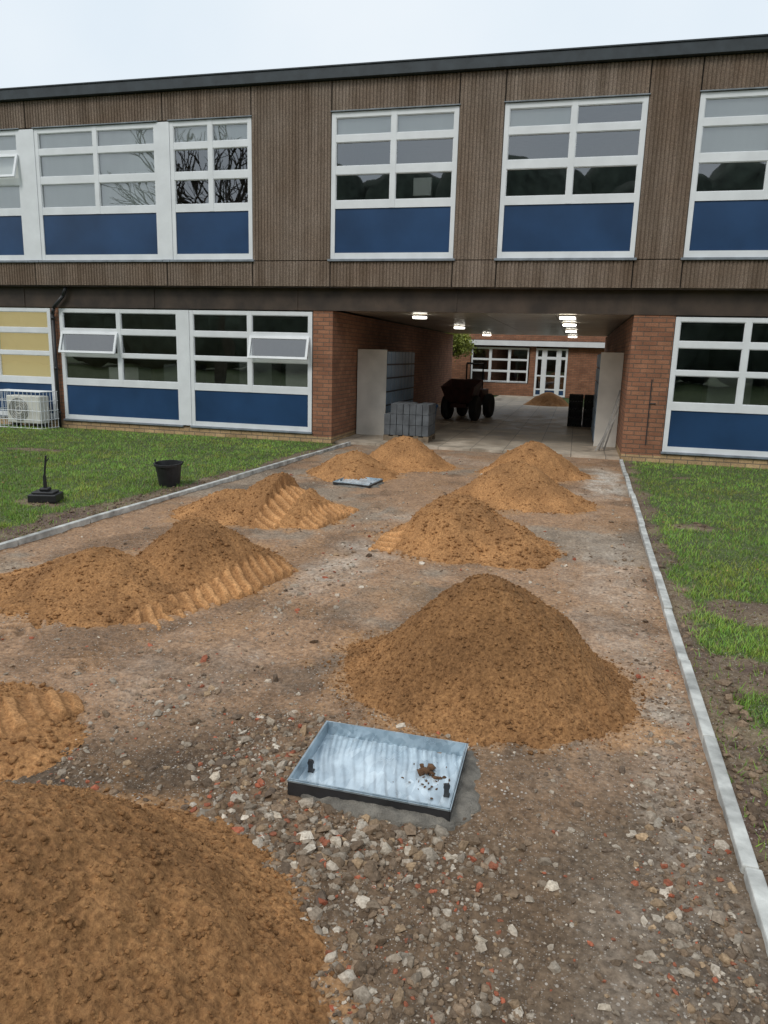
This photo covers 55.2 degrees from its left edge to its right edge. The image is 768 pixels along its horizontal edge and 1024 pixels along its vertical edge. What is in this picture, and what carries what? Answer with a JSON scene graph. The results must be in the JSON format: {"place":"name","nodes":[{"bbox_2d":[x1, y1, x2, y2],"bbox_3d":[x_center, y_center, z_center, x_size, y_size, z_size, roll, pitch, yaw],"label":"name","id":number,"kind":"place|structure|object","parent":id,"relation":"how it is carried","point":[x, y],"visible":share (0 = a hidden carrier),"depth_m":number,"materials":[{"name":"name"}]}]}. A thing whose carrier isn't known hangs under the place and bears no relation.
{"place":"outdoors","nodes":[
{"label":"outdoors","id":0,"kind":"place"},
{"bbox_2d":[0,395,767,1023],"bbox_3d":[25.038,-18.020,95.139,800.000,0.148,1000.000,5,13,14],"label":"ground","id":1,"kind":"structure","parent":0,"point":[588,573],"depth_m":3.69,"materials":[{"name":"brown soil"}]},
{"bbox_2d":[0,389,59,428],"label":"air conditioner","id":2,"kind":"object","parent":1,"relation":"on","point":[30,409],"visible":0.94,"depth_m":15.06,"materials":[{"name":"metal"}]},
{"bbox_2d":[27,455,63,502],"bbox_3d":[-3.680,-0.365,7.968,0.300,0.501,0.240,1,12,-3],"label":"parasol base","id":3,"kind":"object","parent":1,"relation":"on","point":[45,494],"visible":1,"depth_m":7.92,"materials":[{"name":"black plastic"}]},
{"bbox_2d":[0,681,92,782],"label":"sand pile","id":4,"kind":"object","parent":1,"relation":"on","point":[37,726],"visible":1,"depth_m":3.25,"materials":[{"name":"brown sand"}]},
{"bbox_2d":[50,286,67,426],"bbox_3d":[-6.563,-3.136,14.993,0.448,2.825,0.096,6,13,20],"label":"downpipe","id":5,"kind":"object","parent":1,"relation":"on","point":[52,317],"visible":1,"depth_m":15.01,"materials":[{"name":"black plastic"}]},
{"bbox_2d":[0,517,298,630],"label":"sand pile","id":6,"kind":"object","parent":1,"relation":"on","point":[193,565],"visible":0.98,"depth_m":5.10,"materials":[{"name":"brown sand"}]},
{"bbox_2d":[153,459,183,486],"bbox_3d":[-2.678,-0.485,9.134,0.349,0.327,0.349,-4,13,-25],"label":"plant pot","id":7,"kind":"object","parent":1,"relation":"on","point":[168,472],"visible":1,"depth_m":9.05,"materials":[{"name":"black plastic"}]},
{"bbox_2d":[0,442,350,549],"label":"kerb","id":8,"kind":"structure","parent":1,"relation":"on","point":[52,531],"depth_m":7.86,"materials":[{"name":"concrete"}]},
{"bbox_2d":[0,775,386,1023],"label":"sand pile","id":9,"kind":"object","parent":1,"relation":"on","point":[116,910],"visible":1,"depth_m":1.89,"materials":[{"name":"brown sand"}]},
{"bbox_2d":[169,472,358,529],"bbox_3d":[-1.290,-0.204,7.874,1.983,0.483,1.643,5,13,14],"label":"sand pile","id":10,"kind":"object","parent":1,"relation":"on","point":[273,501],"visible":0.98,"depth_m":7.52,"materials":[{"name":"brown sand"}]},
{"bbox_2d":[300,450,402,481],"bbox_3d":[-0.481,-0.649,10.443,1.458,0.468,1.511,5,13,14],"label":"sand pile","id":11,"kind":"object","parent":1,"relation":"on","point":[356,464],"visible":0.9,"depth_m":10.19,"materials":[{"name":"brown sand"}]},
{"bbox_2d":[332,477,383,488],"bbox_3d":[-0.343,-0.391,9.791,0.780,0.076,0.780,7,14,20],"label":"manhole cover","id":12,"kind":"object","parent":1,"relation":"on","point":[368,482],"visible":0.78,"depth_m":9.67,"materials":[{"name":"metal"}]},
{"bbox_2d":[0,423,767,859],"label":"grass","id":13,"kind":"structure","parent":1,"relation":"on","point":[698,505],"depth_m":8.90,"materials":[{"name":"green plant"}]},
{"bbox_2d":[287,720,480,830],"bbox_3d":[0.037,1.077,3.015,0.871,0.102,0.707,5,13,13],"label":"manhole cover","id":14,"kind":"object","parent":1,"relation":"on","point":[399,779],"visible":0.94,"depth_m":3.01,"materials":[{"name":"metal"}]},
{"bbox_2d":[0,403,767,468],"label":"plinth","id":15,"kind":"structure","parent":1,"relation":"on","point":[666,458],"depth_m":14.29,"materials":[{"name":"beige brick"}]},
{"bbox_2d":[51,307,675,455],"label":"brick walls","id":16,"kind":"structure","parent":15,"relation":"on","point":[643,344],"depth_m":13.89,"materials":[{"name":"red brick"}]},
{"bbox_2d":[0,285,767,316],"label":"soffit beam","id":17,"kind":"structure","parent":16,"relation":"on","point":[689,302],"depth_m":13.06,"materials":[{"name":"brown wood"}]},
{"bbox_2d":[3,57,761,287],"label":"backing wall","id":18,"kind":"structure","parent":17,"relation":"on","point":[456,183],"depth_m":12.27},
{"bbox_2d":[0,52,767,288],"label":"ribbed cladding","id":19,"kind":"structure","parent":18,"relation":"attached to","point":[291,161],"depth_m":12.43,"materials":[{"name":"wood"}]},
{"bbox_2d":[0,89,767,456],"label":"window frames","id":20,"kind":"structure","parent":18,"relation":"attached to","point":[26,155],"depth_m":13.35,"materials":[{"name":"white plastic"}]},
{"bbox_2d":[0,312,50,376],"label":"lit blinds","id":21,"kind":"object","parent":20,"relation":"attached to","point":[24,365],"visible":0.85,"depth_m":15.35,"materials":[{"name":"yellow fabric"}]},
{"bbox_2d":[0,200,767,451],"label":"spandrel panels","id":22,"kind":"object","parent":20,"relation":"attached to","point":[730,225],"visible":0.97,"depth_m":12.90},
{"bbox_2d":[0,97,767,208],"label":"blinds","id":23,"kind":"object","parent":20,"relation":"attached to","point":[735,138],"visible":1,"depth_m":13.67,"materials":[{"name":"white fabric"}]},
{"bbox_2d":[0,87,767,459],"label":"flashings","id":24,"kind":"object","parent":20,"relation":"attached to","point":[388,259],"visible":0.99,"depth_m":12.80,"materials":[{"name":"grey metal"}]},
{"bbox_2d":[65,143,767,450],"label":"window","id":25,"kind":"structure","parent":20,"relation":"in","point":[711,177],"depth_m":16.78,"materials":[{"name":"clear glass"}]},
{"bbox_2d":[0,36,767,102],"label":"roof fascia","id":26,"kind":"structure","parent":18,"relation":"attached to","point":[723,47],"depth_m":12.09,"materials":[{"name":"metal"}]},
{"bbox_2d":[0,34,767,89],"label":"roof edge trim","id":27,"kind":"structure","parent":26,"relation":"on","point":[587,47],"depth_m":12.04,"materials":[{"name":"metal"}]},
{"bbox_2d":[176,103,641,161],"bbox_3d":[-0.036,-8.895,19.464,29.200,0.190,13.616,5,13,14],"label":"window blinds","id":28,"kind":"structure","parent":18,"relation":"on","point":[610,113],"depth_m":15.63,"materials":[{"name":"fabric"}]},
{"bbox_2d":[413,177,432,196],"bbox_3d":[0.670,-5.584,12.636,0.320,0.290,0.110,5,13,14],"label":"classroom box","id":29,"kind":"object","parent":18,"relation":"attached to","point":[422,187],"visible":1,"depth_m":12.59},
{"bbox_2d":[0,287,767,335],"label":"floor slab","id":30,"kind":"structure","parent":16,"relation":"on","point":[682,323],"depth_m":16.00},
{"bbox_2d":[346,311,630,336],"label":"passage ceiling","id":31,"kind":"structure","parent":30,"relation":"attached to","point":[602,325],"depth_m":16.90,"materials":[{"name":"white paint"}]},
{"bbox_2d":[412,314,577,335],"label":"lamp trims","id":32,"kind":"object","parent":31,"relation":"attached to","point":[560,315],"visible":0.83,"depth_m":15.86,"materials":[{"name":"white plastic"}]},
{"bbox_2d":[413,316,576,337],"bbox_3d":[3.428,-4.786,19.253,3.130,0.035,12.180,5,13,14],"label":"lamp glow","id":33,"kind":"object","parent":32,"relation":"in","point":[423,317],"visible":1,"depth_m":15.90,"materials":[{"name":"white plastic"}]},
{"bbox_2d":[109,362,767,404],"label":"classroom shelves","id":34,"kind":"object","parent":16,"relation":"attached to","point":[719,390],"visible":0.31,"depth_m":14.61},
{"bbox_2d":[645,379,655,444],"bbox_3d":[4.527,-1.684,12.437,0.108,1.100,0.016,5,13,14],"label":"conduit","id":35,"kind":"object","parent":16,"relation":"attached to","point":[648,411],"visible":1,"depth_m":12.43,"materials":[{"name":"metal"}]},
{"bbox_2d":[0,458,767,875],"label":"soil clods","id":36,"kind":"object","parent":1,"relation":"on","point":[752,812],"visible":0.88,"depth_m":3.66,"materials":[{"name":"brown soil"}]},
{"bbox_2d":[370,435,455,472],"bbox_3d":[0.316,-0.933,11.410,1.755,0.511,1.462,5,13,14],"label":"sand pile","id":37,"kind":"object","parent":1,"relation":"on","point":[403,454],"visible":0.81,"depth_m":11.10,"materials":[{"name":"brown sand"}]},
{"bbox_2d":[448,333,477,361],"bbox_3d":[2.770,-6.767,31.718,2.520,3.424,2.406,-1,12,-10],"label":"courtyard tree","id":38,"kind":"object","parent":1,"relation":"on","point":[462,344],"visible":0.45,"depth_m":31.15,"materials":[{"name":"green plant"}]},
{"bbox_2d":[368,493,566,570],"bbox_3d":[0.780,0.083,6.780,1.813,0.489,1.602,5,13,14],"label":"sand pile","id":39,"kind":"object","parent":1,"relation":"on","point":[451,528],"visible":1,"depth_m":6.41,"materials":[{"name":"brown sand"}]},
{"bbox_2d":[305,573,681,756],"bbox_3d":[0.536,0.670,3.901,2.004,0.697,1.685,5,13,14],"label":"sand pile","id":40,"kind":"object","parent":1,"relation":"on","point":[484,659],"visible":1,"depth_m":3.58,"materials":[{"name":"brown sand"}]},
{"bbox_2d":[447,460,596,514],"bbox_3d":[1.611,-0.369,8.924,1.974,0.534,1.577,5,13,14],"label":"sand pile","id":41,"kind":"object","parent":1,"relation":"on","point":[514,485],"visible":0.91,"depth_m":8.54,"materials":[{"name":"brown sand"}]},
{"bbox_2d":[471,441,591,482],"bbox_3d":[2.210,-0.793,10.919,1.801,0.533,1.616,5,13,14],"label":"sand pile","id":42,"kind":"object","parent":1,"relation":"on","point":[551,463],"visible":0.74,"depth_m":10.61,"materials":[{"name":"brown sand"}]},
{"bbox_2d":[524,392,568,406],"bbox_3d":[5.969,-4.089,26.670,1.920,0.528,1.480,5,13,14],"label":"sand pile","id":43,"kind":"object","parent":1,"relation":"on","point":[550,399],"visible":0.86,"depth_m":26.37,"materials":[{"name":"brown sand"}]},
{"bbox_2d":[619,459,767,955],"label":"kerb","id":44,"kind":"structure","parent":1,"relation":"on","point":[756,884],"depth_m":3.14,"materials":[{"name":"concrete"}]},
{"bbox_2d":[0,0,767,341],"label":"sky","id":45,"kind":"structure","parent":0,"point":[43,42],"materials":[{"name":"white"}]},
{"bbox_2d":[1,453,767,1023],"bbox_3d":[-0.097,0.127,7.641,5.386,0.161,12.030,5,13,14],"label":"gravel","id":46,"kind":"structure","parent":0,"point":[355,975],"depth_m":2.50,"materials":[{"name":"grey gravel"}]},
{"bbox_2d":[335,403,619,459],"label":"pavement","id":47,"kind":"structure","parent":0,"point":[503,428],"depth_m":16.34,"materials":[{"name":"grey concrete"}]},
{"bbox_2d":[356,349,414,435],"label":"locker bank","id":48,"kind":"structure","parent":47,"relation":"on","point":[385,379],"depth_m":15.29,"materials":[{"name":"metal"}]},
{"bbox_2d":[386,352,414,412],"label":"doors","id":49,"kind":"structure","parent":48,"relation":"in","point":[392,357],"depth_m":16.15,"materials":[{"name":"grey metal"}]},
{"bbox_2d":[383,401,435,442],"bbox_3d":[0.523,-1.807,14.656,0.900,0.726,0.756,5,13,14],"label":"paving block pallet","id":50,"kind":"object","parent":47,"relation":"on","point":[415,420],"visible":0.99,"depth_m":14.31,"materials":[{"name":"grey concrete"}]},
{"bbox_2d":[441,362,494,420],"bbox_3d":[2.313,-3.308,20.029,0.947,1.500,1.989,7,13,24],"label":"site dumper","id":51,"kind":"object","parent":47,"relation":"on","point":[464,396],"visible":1,"depth_m":19.52,"materials":[{"name":"metal"}]},
{"bbox_2d":[567,394,593,426],"bbox_3d":[5.035,-2.568,18.600,0.720,0.792,0.405,5,13,14],"label":"crate stack","id":52,"kind":"object","parent":47,"relation":"on","point":[576,408],"visible":0.77,"depth_m":18.49,"materials":[{"name":"black plastic"}]},
{"bbox_2d":[591,352,623,446],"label":"locker bank","id":53,"kind":"structure","parent":47,"relation":"on","point":[609,370],"depth_m":14.27,"materials":[{"name":"metal"}]},
{"bbox_2d":[591,354,600,440],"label":"doors","id":54,"kind":"structure","parent":53,"relation":"in","point":[599,356],"depth_m":15.09,"materials":[{"name":"grey metal"}]},
{"bbox_2d":[595,390,620,450],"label":"leaning planks","id":55,"kind":"object","parent":47,"relation":"on","point":[602,441],"visible":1,"depth_m":13.75,"materials":[{"name":"grey wood"}]},
{"bbox_2d":[494,395,534,404],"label":"pavement","id":56,"kind":"structure","parent":0,"point":[509,399],"depth_m":29.73,"materials":[{"name":"grey concrete"}]},
{"bbox_2d":[451,334,606,397],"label":"brick walls","id":57,"kind":"structure","parent":0,"point":[581,370],"depth_m":33.33,"materials":[{"name":"red brick"}]},
{"bbox_2d":[471,347,567,396],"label":"window frames","id":58,"kind":"structure","parent":57,"relation":"attached to","point":[558,358],"depth_m":32.76,"materials":[{"name":"white plastic"}]},
{"bbox_2d":[492,381,562,394],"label":"door panels","id":59,"kind":"object","parent":58,"relation":"attached to","point":[538,392],"visible":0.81,"depth_m":32.91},
{"bbox_2d":[472,340,604,347],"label":"white fascia","id":60,"kind":"structure","parent":57,"relation":"attached to","point":[543,343],"depth_m":32.26,"materials":[{"name":"paint"}]},
{"bbox_2d":[472,339,604,342],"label":"roof","id":61,"kind":"structure","parent":57,"relation":"on","point":[552,341],"depth_m":32.80,"materials":[{"name":"grey"}]}
]}

